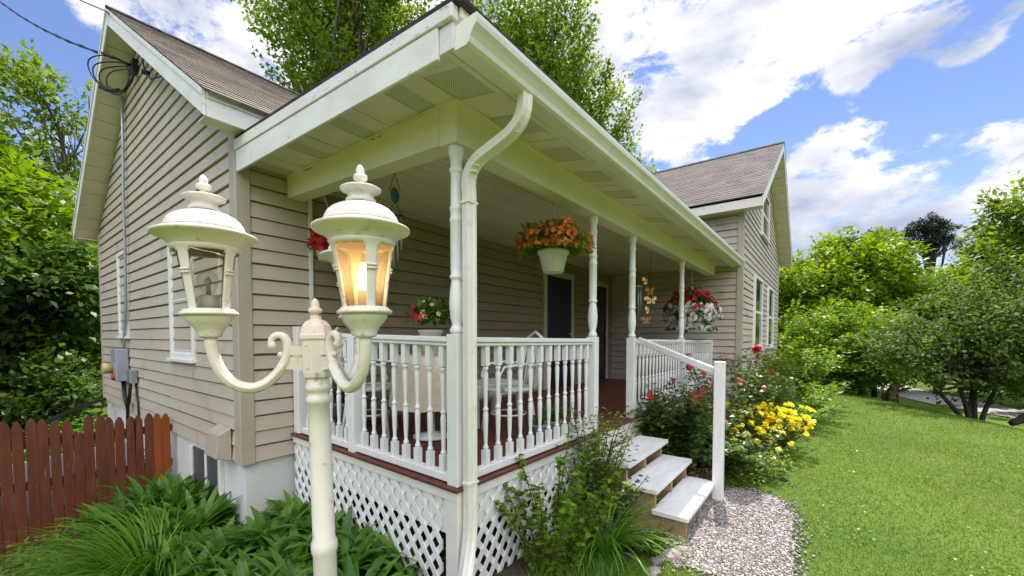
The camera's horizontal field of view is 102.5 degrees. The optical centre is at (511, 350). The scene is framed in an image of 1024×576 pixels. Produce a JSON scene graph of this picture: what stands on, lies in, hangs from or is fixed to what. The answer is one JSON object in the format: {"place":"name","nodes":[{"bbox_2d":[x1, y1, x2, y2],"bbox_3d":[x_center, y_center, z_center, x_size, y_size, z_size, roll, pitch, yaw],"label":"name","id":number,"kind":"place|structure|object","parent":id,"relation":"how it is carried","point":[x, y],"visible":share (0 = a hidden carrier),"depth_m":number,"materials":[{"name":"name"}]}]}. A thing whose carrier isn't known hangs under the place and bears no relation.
{"place":"outdoors","nodes":[
{"label":"outdoors","id":0,"kind":"place"},
{"bbox_2d":[0,415,783,575],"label":"garden bed","id":1,"kind":"object","parent":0,"point":[511,569],"visible":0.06,"depth_m":3.16,"materials":[{"name":"soil"}]},
{"bbox_2d":[0,504,111,575],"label":"ornamental grass","id":2,"kind":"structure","parent":1,"relation":"on","point":[4,573],"depth_m":3.63,"materials":[{"name":"green plant"}]},
{"bbox_2d":[56,525,149,574],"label":"broadleaf plant","id":3,"kind":"object","parent":1,"relation":"on","point":[80,550],"visible":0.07,"depth_m":3.25,"materials":[{"name":"green plant"}]},
{"bbox_2d":[45,485,161,536],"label":"broadleaf plant","id":4,"kind":"object","parent":1,"relation":"on","point":[101,509],"visible":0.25,"depth_m":3.69,"materials":[{"name":"green plant"}]},
{"bbox_2d":[0,486,231,575],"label":"daylily","id":5,"kind":"object","parent":1,"relation":"on","point":[123,555],"visible":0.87,"depth_m":2.99,"materials":[{"name":"green plant"}]},
{"bbox_2d":[73,484,208,542],"bbox_3d":[-3.209,1.474,3.644,0.846,0.444,0.956,1,2,37],"label":"broadleaf plant","id":6,"kind":"object","parent":1,"relation":"on","point":[123,512],"visible":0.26,"depth_m":3.61,"materials":[{"name":"green plant"}]},
{"bbox_2d":[86,467,198,511],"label":"broadleaf plant","id":7,"kind":"object","parent":1,"relation":"on","point":[137,491],"visible":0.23,"depth_m":4.02,"materials":[{"name":"green plant"}]},
{"bbox_2d":[108,509,199,556],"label":"broadleaf plant","id":8,"kind":"object","parent":1,"relation":"on","point":[166,530],"visible":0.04,"depth_m":3.52,"materials":[{"name":"green plant"}]},
{"bbox_2d":[115,539,199,575],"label":"broadleaf plant","id":9,"kind":"object","parent":1,"relation":"on","point":[164,548],"visible":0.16,"depth_m":3.06,"materials":[{"name":"green plant"}]},
{"bbox_2d":[120,470,214,516],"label":"broadleaf plant","id":10,"kind":"object","parent":1,"relation":"on","point":[170,481],"visible":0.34,"depth_m":3.92,"materials":[{"name":"green plant"}]},
{"bbox_2d":[127,522,213,567],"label":"broadleaf plant","id":11,"kind":"object","parent":1,"relation":"on","point":[157,546],"visible":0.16,"depth_m":3.18,"materials":[{"name":"green plant"}]},
{"bbox_2d":[156,481,209,517],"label":"broadleaf plant","id":12,"kind":"object","parent":1,"relation":"on","point":[207,484],"visible":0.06,"depth_m":3.94,"materials":[{"name":"green plant"}]},
{"bbox_2d":[137,484,241,535],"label":"broadleaf plant","id":13,"kind":"object","parent":1,"relation":"on","point":[214,499],"visible":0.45,"depth_m":3.62,"materials":[{"name":"green plant"}]},
{"bbox_2d":[150,502,238,540],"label":"broadleaf plant","id":14,"kind":"object","parent":1,"relation":"on","point":[215,520],"visible":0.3,"depth_m":3.55,"materials":[{"name":"green plant"}]},
{"bbox_2d":[161,540,234,575],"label":"broadleaf plant","id":15,"kind":"object","parent":1,"relation":"on","point":[180,566],"visible":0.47,"depth_m":2.95,"materials":[{"name":"green plant"}]},
{"bbox_2d":[157,516,246,566],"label":"broadleaf plant","id":16,"kind":"object","parent":1,"relation":"on","point":[198,535],"visible":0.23,"depth_m":3.24,"materials":[{"name":"green plant"}]},
{"bbox_2d":[172,521,276,575],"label":"broadleaf plant","id":17,"kind":"object","parent":1,"relation":"on","point":[216,543],"visible":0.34,"depth_m":3.09,"materials":[{"name":"green plant"}]},
{"bbox_2d":[205,505,282,566],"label":"broadleaf plant","id":18,"kind":"object","parent":1,"relation":"on","point":[249,521],"visible":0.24,"depth_m":3.23,"materials":[{"name":"green plant"}]},
{"bbox_2d":[219,559,282,575],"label":"broadleaf plant","id":19,"kind":"object","parent":1,"relation":"on","point":[241,570],"visible":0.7,"depth_m":2.62,"materials":[{"name":"green plant"}]},
{"bbox_2d":[207,532,310,575],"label":"broadleaf plant","id":20,"kind":"object","parent":1,"relation":"on","point":[229,567],"visible":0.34,"depth_m":2.83,"materials":[{"name":"green plant"}]},
{"bbox_2d":[214,500,311,555],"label":"broadleaf plant","id":21,"kind":"object","parent":1,"relation":"on","point":[258,524],"visible":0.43,"depth_m":3.19,"materials":[{"name":"green plant"}]},
{"bbox_2d":[243,524,339,573],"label":"broadleaf plant","id":22,"kind":"object","parent":1,"relation":"on","point":[268,556],"visible":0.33,"depth_m":2.90,"materials":[{"name":"green plant"}]},
{"bbox_2d":[245,546,341,575],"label":"broadleaf plant","id":23,"kind":"object","parent":1,"relation":"on","point":[287,568],"visible":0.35,"depth_m":2.73,"materials":[{"name":"green plant"}]},
{"bbox_2d":[252,490,338,523],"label":"broadleaf plant","id":24,"kind":"object","parent":1,"relation":"on","point":[279,505],"visible":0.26,"depth_m":3.53,"materials":[{"name":"green plant"}]},
{"bbox_2d":[274,492,336,532],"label":"broadleaf plant","id":25,"kind":"object","parent":1,"relation":"on","point":[298,505],"visible":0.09,"depth_m":3.52,"materials":[{"name":"green plant"}]},
{"bbox_2d":[273,500,363,554],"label":"broadleaf plant","id":26,"kind":"object","parent":1,"relation":"on","point":[303,524],"visible":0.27,"depth_m":3.20,"materials":[{"name":"green plant"}]},
{"bbox_2d":[287,505,384,566],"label":"broadleaf plant","id":27,"kind":"object","parent":1,"relation":"on","point":[348,517],"visible":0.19,"depth_m":3.00,"materials":[{"name":"green plant"}]},
{"bbox_2d":[297,521,403,575],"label":"broadleaf plant","id":28,"kind":"object","parent":1,"relation":"on","point":[360,546],"visible":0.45,"depth_m":2.87,"materials":[{"name":"green plant"}]},
{"bbox_2d":[337,552,409,575],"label":"broadleaf plant","id":29,"kind":"object","parent":1,"relation":"on","point":[350,569],"visible":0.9,"depth_m":2.59,"materials":[{"name":"green plant"}]},
{"bbox_2d":[337,517,430,574],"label":"broadleaf plant","id":30,"kind":"object","parent":1,"relation":"on","point":[373,544],"visible":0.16,"depth_m":2.87,"materials":[{"name":"green plant"}]},
{"bbox_2d":[359,524,445,575],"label":"broadleaf plant","id":31,"kind":"object","parent":1,"relation":"on","point":[410,570],"visible":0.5,"depth_m":2.83,"materials":[{"name":"green plant"}]},
{"bbox_2d":[493,435,634,575],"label":"shrub","id":32,"kind":"object","parent":1,"relation":"on","point":[561,532],"visible":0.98,"depth_m":2.77,"materials":[{"name":"green plant"}]},
{"bbox_2d":[553,405,642,518],"bbox_3d":[0.753,1.001,3.646,0.810,1.124,0.862,1,2,37],"label":"shrub","id":33,"kind":"object","parent":1,"relation":"on","point":[601,473],"visible":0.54,"depth_m":3.47,"materials":[{"name":"green plant"}]},
{"bbox_2d":[553,469,649,542],"bbox_3d":[0.731,1.298,3.399,0.748,0.549,0.913,-1,2,-30],"label":"shrub","id":34,"kind":"object","parent":1,"relation":"on","point":[634,499],"visible":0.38,"depth_m":3.34,"materials":[{"name":"green plant"}]},
{"bbox_2d":[534,486,696,575],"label":"daylily","id":35,"kind":"object","parent":1,"relation":"on","point":[612,544],"visible":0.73,"depth_m":3.02,"materials":[{"name":"green plant"}]},
{"bbox_2d":[614,518,689,556],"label":"shrub","id":36,"kind":"object","parent":1,"relation":"on","point":[659,542],"visible":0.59,"depth_m":3.15,"materials":[{"name":"green plant"}]},
{"bbox_2d":[625,377,727,472],"bbox_3d":[1.949,0.918,4.903,1.177,1.166,1.028,1,2,15],"label":"rose bush","id":37,"kind":"object","parent":1,"relation":"on","point":[681,441],"visible":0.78,"depth_m":4.72,"materials":[{"name":"green plant"}]},
{"bbox_2d":[686,458,711,479],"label":"foliage plant","id":38,"kind":"object","parent":1,"relation":"on","point":[700,474],"visible":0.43,"depth_m":4.46,"materials":[{"name":"green plant"}]},
{"bbox_2d":[654,384,753,454],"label":"rose bush","id":39,"kind":"object","parent":1,"relation":"on","point":[710,441],"visible":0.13,"depth_m":5.29,"materials":[{"name":"green plant"}]},
{"bbox_2d":[663,431,771,480],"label":"rose bush","id":40,"kind":"object","parent":1,"relation":"on","point":[737,460],"visible":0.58,"depth_m":4.49,"materials":[{"name":"green plant"}]},
{"bbox_2d":[681,344,787,443],"bbox_3d":[3.098,0.682,5.925,1.431,1.583,1.206,1,2,37],"label":"rose bush","id":41,"kind":"object","parent":1,"relation":"on","point":[738,382],"visible":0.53,"depth_m":5.90,"materials":[{"name":"green plant"}]},
{"bbox_2d":[688,414,808,490],"bbox_3d":[4.074,1.373,6.488,1.021,0.233,5.917,2,3,42],"label":"ground cover","id":42,"kind":"object","parent":1,"relation":"on","point":[787,453],"visible":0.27,"depth_m":4.75,"materials":[{"name":"green plant"}]},
{"bbox_2d":[702,444,795,476],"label":"foliage plant","id":43,"kind":"object","parent":1,"relation":"on","point":[766,466],"visible":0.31,"depth_m":4.75,"materials":[{"name":"green plant"}]},
{"bbox_2d":[726,423,793,459],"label":"flower clump","id":44,"kind":"object","parent":1,"relation":"on","point":[766,447],"visible":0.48,"depth_m":5.38,"materials":[{"name":"yellow plant"}]},
{"bbox_2d":[718,347,812,420],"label":"rose bush","id":45,"kind":"object","parent":1,"relation":"on","point":[771,371],"visible":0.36,"depth_m":6.74,"materials":[{"name":"green plant"}]},
{"bbox_2d":[725,401,816,451],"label":"flower clump","id":46,"kind":"object","parent":1,"relation":"on","point":[765,425],"visible":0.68,"depth_m":5.73,"materials":[{"name":"yellow plant"}]},
{"bbox_2d":[744,368,804,407],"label":"foliage plant","id":47,"kind":"object","parent":1,"relation":"on","point":[776,395],"visible":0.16,"depth_m":7.62,"materials":[{"name":"green plant"}]},
{"bbox_2d":[756,393,840,427],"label":"foliage plant","id":48,"kind":"object","parent":1,"relation":"on","point":[826,410],"visible":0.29,"depth_m":7.21,"materials":[{"name":"green plant"}]},
{"bbox_2d":[748,374,853,414],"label":"foliage plant","id":49,"kind":"object","parent":1,"relation":"on","point":[806,392],"visible":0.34,"depth_m":8.06,"materials":[{"name":"green plant"}]},
{"bbox_2d":[334,476,586,575],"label":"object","id":50,"kind":"structure","parent":0,"point":[443,535],"depth_m":3.46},
{"bbox_2d":[0,0,1023,276],"label":"sky","id":51,"kind":"structure","parent":0,"point":[887,114],"materials":[{"name":"blue"}]},
{"bbox_2d":[3,362,1023,575],"bbox_3d":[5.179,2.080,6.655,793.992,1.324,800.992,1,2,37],"label":"lawn","id":52,"kind":"structure","parent":0,"point":[635,566],"depth_m":4.35,"materials":[{"name":"green plant"}]},
{"bbox_2d":[0,38,92,353],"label":"slender tree","id":53,"kind":"object","parent":52,"relation":"on","point":[19,74],"visible":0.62,"depth_m":15.06,"materials":[{"name":"green plant"}]},
{"bbox_2d":[0,225,101,395],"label":"understorey tree","id":54,"kind":"object","parent":52,"relation":"on","point":[32,263],"visible":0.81,"depth_m":8.13,"materials":[{"name":"green plant"}]},
{"bbox_2d":[0,131,101,390],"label":"broadleaf tree","id":55,"kind":"object","parent":52,"relation":"on","point":[29,204],"visible":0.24,"depth_m":8.98,"materials":[{"name":"green plant"}]},
{"bbox_2d":[0,343,107,437],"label":"understorey tree","id":56,"kind":"object","parent":52,"relation":"on","point":[44,397],"visible":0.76,"depth_m":7.60,"materials":[{"name":"green plant"}]},
{"bbox_2d":[1,441,126,519],"bbox_3d":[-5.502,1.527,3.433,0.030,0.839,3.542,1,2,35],"label":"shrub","id":57,"kind":"object","parent":52,"relation":"on","point":[62,475],"depth_m":4.34,"materials":[{"name":"green plant"}]},
{"bbox_2d":[2,397,145,537],"bbox_3d":[-8.305,1.641,5.015,7.019,1.151,5.054,1,2,37],"label":"ivy","id":58,"kind":"object","parent":52,"relation":"on","point":[74,429],"visible":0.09,"depth_m":7.31,"materials":[{"name":"green plant"}]},
{"bbox_2d":[0,413,172,555],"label":"picket fence","id":59,"kind":"object","parent":52,"relation":"on","point":[84,474],"visible":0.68,"depth_m":4.04,"materials":[{"name":"brown wood"}]},
{"bbox_2d":[147,165,409,575],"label":"lamp post","id":60,"kind":"object","parent":52,"relation":"on","point":[361,230],"visible":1,"depth_m":1.48,"materials":[{"name":"white metal"}]},
{"bbox_2d":[230,0,442,93],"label":"maple tree","id":61,"kind":"object","parent":52,"relation":"on","point":[313,22],"visible":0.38,"depth_m":18.47,"materials":[{"name":"green plant"}]},
{"bbox_2d":[72,0,792,575],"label":"house","id":62,"kind":"structure","parent":52,"relation":"on","point":[474,130],"depth_m":3.80,"materials":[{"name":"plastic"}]},
{"bbox_2d":[0,1,113,58],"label":"service cable","id":63,"kind":"object","parent":62,"relation":"attached to","point":[57,36],"visible":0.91,"depth_m":6.49,"materials":[{"name":"black plastic"}]},
{"bbox_2d":[23,397,106,436],"bbox_3d":[-6.243,1.296,5.092,0.131,0.927,3.654,-1,2,-15],"label":"drain hose","id":64,"kind":"object","parent":62,"relation":"attached to","point":[63,414],"visible":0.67,"depth_m":6.11,"materials":[{"name":"black plastic"}]},
{"bbox_2d":[87,51,134,95],"bbox_3d":[-4.994,-3.433,5.103,0.566,0.490,0.177,0,2,-10],"label":"cable coil","id":65,"kind":"object","parent":62,"relation":"hanging from","point":[115,90],"visible":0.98,"depth_m":5.12,"materials":[{"name":"black plastic"}]},
{"bbox_2d":[80,0,161,79],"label":"thin wire","id":66,"kind":"object","parent":62,"relation":"attached to","point":[141,57],"visible":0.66,"depth_m":4.77,"materials":[{"name":"black plastic"}]},
{"bbox_2d":[116,250,132,338],"bbox_3d":[-5.713,-0.813,6.039,0.640,1.275,0.090,1,2,37],"label":"window","id":67,"kind":"structure","parent":62,"relation":"in","point":[120,332],"depth_m":6.14,"materials":[{"name":"white paint"}]},
{"bbox_2d":[166,246,199,363],"bbox_3d":[-3.519,-0.518,4.374,0.840,1.275,0.090,1,2,37],"label":"window","id":68,"kind":"structure","parent":62,"relation":"in","point":[183,356],"depth_m":4.52,"materials":[{"name":"white paint"}]},
{"bbox_2d":[189,445,224,503],"bbox_3d":[-3.079,1.295,4.105,0.900,0.560,0.080,1,2,37],"label":"basement window","id":69,"kind":"structure","parent":62,"relation":"in","point":[201,465],"depth_m":4.10,"materials":[{"name":"grey glass"}]},
{"bbox_2d":[306,195,328,261],"bbox_3d":[-1.669,-1.135,3.735,0.316,0.641,0.340,0,2,9],"label":"hanging basket","id":70,"kind":"object","parent":62,"relation":"hanging from","point":[317,243],"visible":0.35,"depth_m":3.62,"materials":[{"name":"red plant"}]},
{"bbox_2d":[332,381,371,424],"bbox_3d":[-1.616,0.524,4.049,0.544,0.471,0.660,1,2,37],"label":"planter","id":71,"kind":"object","parent":62,"relation":"on","point":[342,401],"visible":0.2,"depth_m":3.96,"materials":[{"name":"green plant"}]},
{"bbox_2d":[335,327,398,438],"bbox_3d":[-1.342,0.279,3.800,0.543,0.997,0.526,0,2,-4],"label":"porch chair","id":72,"kind":"object","parent":62,"relation":"on","point":[369,386],"visible":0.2,"depth_m":3.64,"materials":[{"name":"white plastic"}]},
{"bbox_2d":[388,173,402,266],"bbox_3d":[-0.983,-1.101,3.458,0.126,0.791,0.047,-1,2,-30],"label":"wind chime","id":73,"kind":"object","parent":62,"relation":"hanging from","point":[394,194],"visible":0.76,"depth_m":3.46,"materials":[{"name":"teal plastic"}]},
{"bbox_2d":[413,412,446,440],"bbox_3d":[-0.734,0.425,3.720,0.640,0.735,0.640,1,2,37],"label":"porch table","id":74,"kind":"object","parent":62,"relation":"on","point":[424,435],"visible":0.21,"depth_m":3.67,"materials":[{"name":"white paint"}]},
{"bbox_2d":[389,354,446,412],"bbox_3d":[-0.741,0.266,3.720,0.738,0.452,0.747,1,2,37],"label":"tablecloth","id":75,"kind":"object","parent":74,"relation":"on","point":[436,396],"visible":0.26,"depth_m":3.39,"materials":[{"name":"fabric"}]},
{"bbox_2d":[403,296,451,354],"bbox_3d":[-0.742,-0.230,3.698,0.461,0.537,0.518,0,2,-12],"label":"flower pot","id":76,"kind":"object","parent":75,"relation":"on","point":[419,314],"visible":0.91,"depth_m":3.61,"materials":[{"name":"green plant"}]},
{"bbox_2d":[446,378,522,428],"bbox_3d":[-0.283,0.557,4.551,0.455,0.425,0.800,1,2,37],"label":"porch bench","id":77,"kind":"object","parent":62,"relation":"on","point":[492,395],"visible":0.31,"depth_m":4.38,"materials":[{"name":"white paint"}]},
{"bbox_2d":[480,331,543,439],"bbox_3d":[-0.002,0.302,3.974,0.542,0.996,0.526,-1,2,-24],"label":"porch chair","id":78,"kind":"object","parent":62,"relation":"on","point":[504,388],"visible":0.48,"depth_m":3.95,"materials":[{"name":"white plastic"}]},
{"bbox_2d":[524,410,554,442],"bbox_3d":[0.235,0.673,3.654,0.274,0.288,0.326,1,2,37],"label":"planter","id":79,"kind":"object","parent":62,"relation":"on","point":[535,425],"visible":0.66,"depth_m":3.64,"materials":[{"name":"grey ceramic"}]},
{"bbox_2d":[534,401,569,437],"bbox_3d":[0.382,0.636,3.903,0.490,0.349,0.485,1,2,37],"label":"planter","id":80,"kind":"object","parent":62,"relation":"on","point":[552,420],"visible":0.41,"depth_m":3.85,"materials":[{"name":"green plant"}]},
{"bbox_2d":[515,202,594,273],"bbox_3d":[0.381,-1.002,3.651,0.719,0.622,0.738,-1,2,-26],"label":"hanging basket","id":81,"kind":"object","parent":62,"relation":"hanging from","point":[550,251],"visible":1,"depth_m":3.51,"materials":[{"name":"orange plant"}]},
{"bbox_2d":[542,273,573,389],"bbox_3d":[0.887,-0.383,7.553,0.098,2.116,1.060,1,2,37],"label":"front door","id":82,"kind":"structure","parent":62,"relation":"in","point":[558,289],"depth_m":7.49,"materials":[{"name":"blue paint"}]},
{"bbox_2d":[596,281,607,379],"bbox_3d":[1.927,-0.428,8.916,0.098,2.116,0.770,1,2,37],"label":"storm door","id":83,"kind":"structure","parent":62,"relation":"in","point":[602,288],"depth_m":9.01,"materials":[{"name":"blue paint"}]},
{"bbox_2d":[636,250,641,323],"bbox_3d":[1.953,-0.993,6.405,0.140,1.140,0.140,1,2,37],"label":"wind chime","id":84,"kind":"object","parent":62,"relation":"hanging from","point":[638,286],"visible":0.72,"depth_m":6.38,"materials":[{"name":"metal"}]},
{"bbox_2d":[641,252,655,323],"bbox_3d":[1.910,-0.866,5.742,0.191,0.990,0.200,0,2,12],"label":"butterfly string","id":85,"kind":"object","parent":62,"relation":"hanging from","point":[648,302],"visible":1,"depth_m":5.71,"materials":[{"name":"yellow plastic"}]},
{"bbox_2d":[662,282,722,332],"bbox_3d":[3.127,-0.865,7.197,1.024,1.129,1.034,1,2,37],"label":"hanging basket","id":86,"kind":"object","parent":62,"relation":"hanging from","point":[703,314],"visible":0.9,"depth_m":6.95,"materials":[{"name":"white plant"}]},
{"bbox_2d":[751,274,763,347],"bbox_3d":[5.718,-0.867,9.557,0.110,1.640,1.390,1,2,37],"label":"window","id":87,"kind":"structure","parent":62,"relation":"in","point":[757,317],"depth_m":9.54,"materials":[{"name":"white paint"}]},
{"bbox_2d":[760,196,770,244],"bbox_3d":[6.364,-3.334,10.322,0.110,1.120,1.460,1,2,37],"label":"window","id":88,"kind":"structure","parent":62,"relation":"in","point":[765,213],"depth_m":10.41,"materials":[{"name":"white paint"}]},
{"bbox_2d":[765,286,773,348],"bbox_3d":[7.334,-0.918,11.675,0.110,1.680,1.460,1,2,37],"label":"window","id":89,"kind":"structure","parent":62,"relation":"in","point":[770,294],"depth_m":11.64,"materials":[{"name":"white paint"}]},
{"bbox_2d":[469,0,661,172],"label":"maple tree","id":90,"kind":"object","parent":52,"relation":"on","point":[539,47],"visible":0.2,"depth_m":18.75,"materials":[{"name":"green plant"}]},
{"bbox_2d":[646,565,661,575],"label":"edging stone","id":91,"kind":"object","parent":52,"relation":"on","point":[653,570],"visible":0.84,"depth_m":2.87,"materials":[{"name":"grey stone"}]},
{"bbox_2d":[759,344,856,400],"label":"shrub","id":92,"kind":"object","parent":52,"relation":"on","point":[788,369],"visible":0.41,"depth_m":9.77,"materials":[{"name":"green plant"}]},
{"bbox_2d":[776,297,936,396],"bbox_3d":[11.028,-0.051,13.386,4.590,3.262,4.498,1,2,37],"label":"round shrub","id":93,"kind":"object","parent":52,"relation":"on","point":[809,337],"visible":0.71,"depth_m":12.77,"materials":[{"name":"green plant"}]},
{"bbox_2d":[777,225,969,368],"bbox_3d":[17.441,-2.072,21.649,12.008,8.959,7.902,0,2,-7],"label":"lime tree","id":94,"kind":"object","parent":52,"relation":"on","point":[873,270],"visible":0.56,"depth_m":19.57,"materials":[{"name":"green plant"}]},
{"bbox_2d":[848,226,909,254],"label":"pine tree","id":95,"kind":"object","parent":52,"relation":"on","point":[869,230],"visible":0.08,"depth_m":46.94,"materials":[{"name":"green plant"}]},
{"bbox_2d":[786,431,1023,575],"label":"clover","id":96,"kind":"object","parent":52,"relation":"on","point":[961,524],"visible":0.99,"depth_m":4.22,"materials":[{"name":"green plant"}]},
{"bbox_2d":[902,211,968,275],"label":"pine tree","id":97,"kind":"object","parent":52,"relation":"on","point":[937,236],"visible":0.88,"depth_m":44.16,"materials":[{"name":"green plant"}]},
{"bbox_2d":[848,244,1023,419],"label":"crab apple tree","id":98,"kind":"object","parent":52,"relation":"on","point":[986,334],"visible":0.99,"depth_m":9.42,"materials":[{"name":"green plant"}]},
{"bbox_2d":[888,262,1008,393],"bbox_3d":[22.465,-0.928,21.127,7.332,6.880,6.629,1,2,37],"label":"bushy tree","id":99,"kind":"object","parent":52,"relation":"on","point":[958,272],"visible":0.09,"depth_m":19.90,"materials":[{"name":"green plant"}]},
{"bbox_2d":[929,170,1023,314],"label":"tall tree","id":100,"kind":"object","parent":52,"relation":"on","point":[1010,229],"visible":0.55,"depth_m":20.69,"materials":[{"name":"green plant"}]},
{"bbox_2d":[1008,413,1023,425],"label":"leaning trunk","id":101,"kind":"object","parent":52,"relation":"on","point":[1017,420],"visible":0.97,"depth_m":9.20,"materials":[{"name":"brown plant"}]},
{"bbox_2d":[514,541,631,575],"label":"grass","id":102,"kind":"structure","parent":0,"point":[598,565],"depth_m":2.83,"materials":[{"name":"green plant"}]},
{"bbox_2d":[578,484,825,575],"bbox_3d":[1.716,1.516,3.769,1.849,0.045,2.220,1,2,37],"label":"gravel","id":103,"kind":"structure","parent":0,"point":[708,523],"depth_m":3.37,"materials":[{"name":"grey gravel"}]},
{"bbox_2d":[649,555,662,565],"bbox_3d":[1.067,1.553,3.040,0.094,0.060,0.125,1,2,37],"label":"edging stone","id":104,"kind":"object","parent":103,"relation":"on","point":[657,559],"visible":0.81,"depth_m":3.01,"materials":[{"name":"grey stone"}]},
{"bbox_2d":[662,547,681,560],"bbox_3d":[1.201,1.547,3.106,0.152,0.090,0.188,1,2,37],"label":"edging stone","id":105,"kind":"object","parent":103,"relation":"on","point":[675,553],"visible":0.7,"depth_m":3.07,"materials":[{"name":"white stone"}]},
{"bbox_2d":[881,379,902,402],"bbox_3d":[11.269,1.214,12.287,0.622,0.712,0.428,1,2,37],"label":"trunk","id":106,"kind":"object","parent":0,"point":[886,395],"visible":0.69,"depth_m":12.18,"materials":[{"name":"brown wood"}]},
{"bbox_2d":[877,383,1023,417],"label":"driveway","id":107,"kind":"structure","parent":0,"point":[920,395],"depth_m":18.34,"materials":[{"name":"grey asphalt"}]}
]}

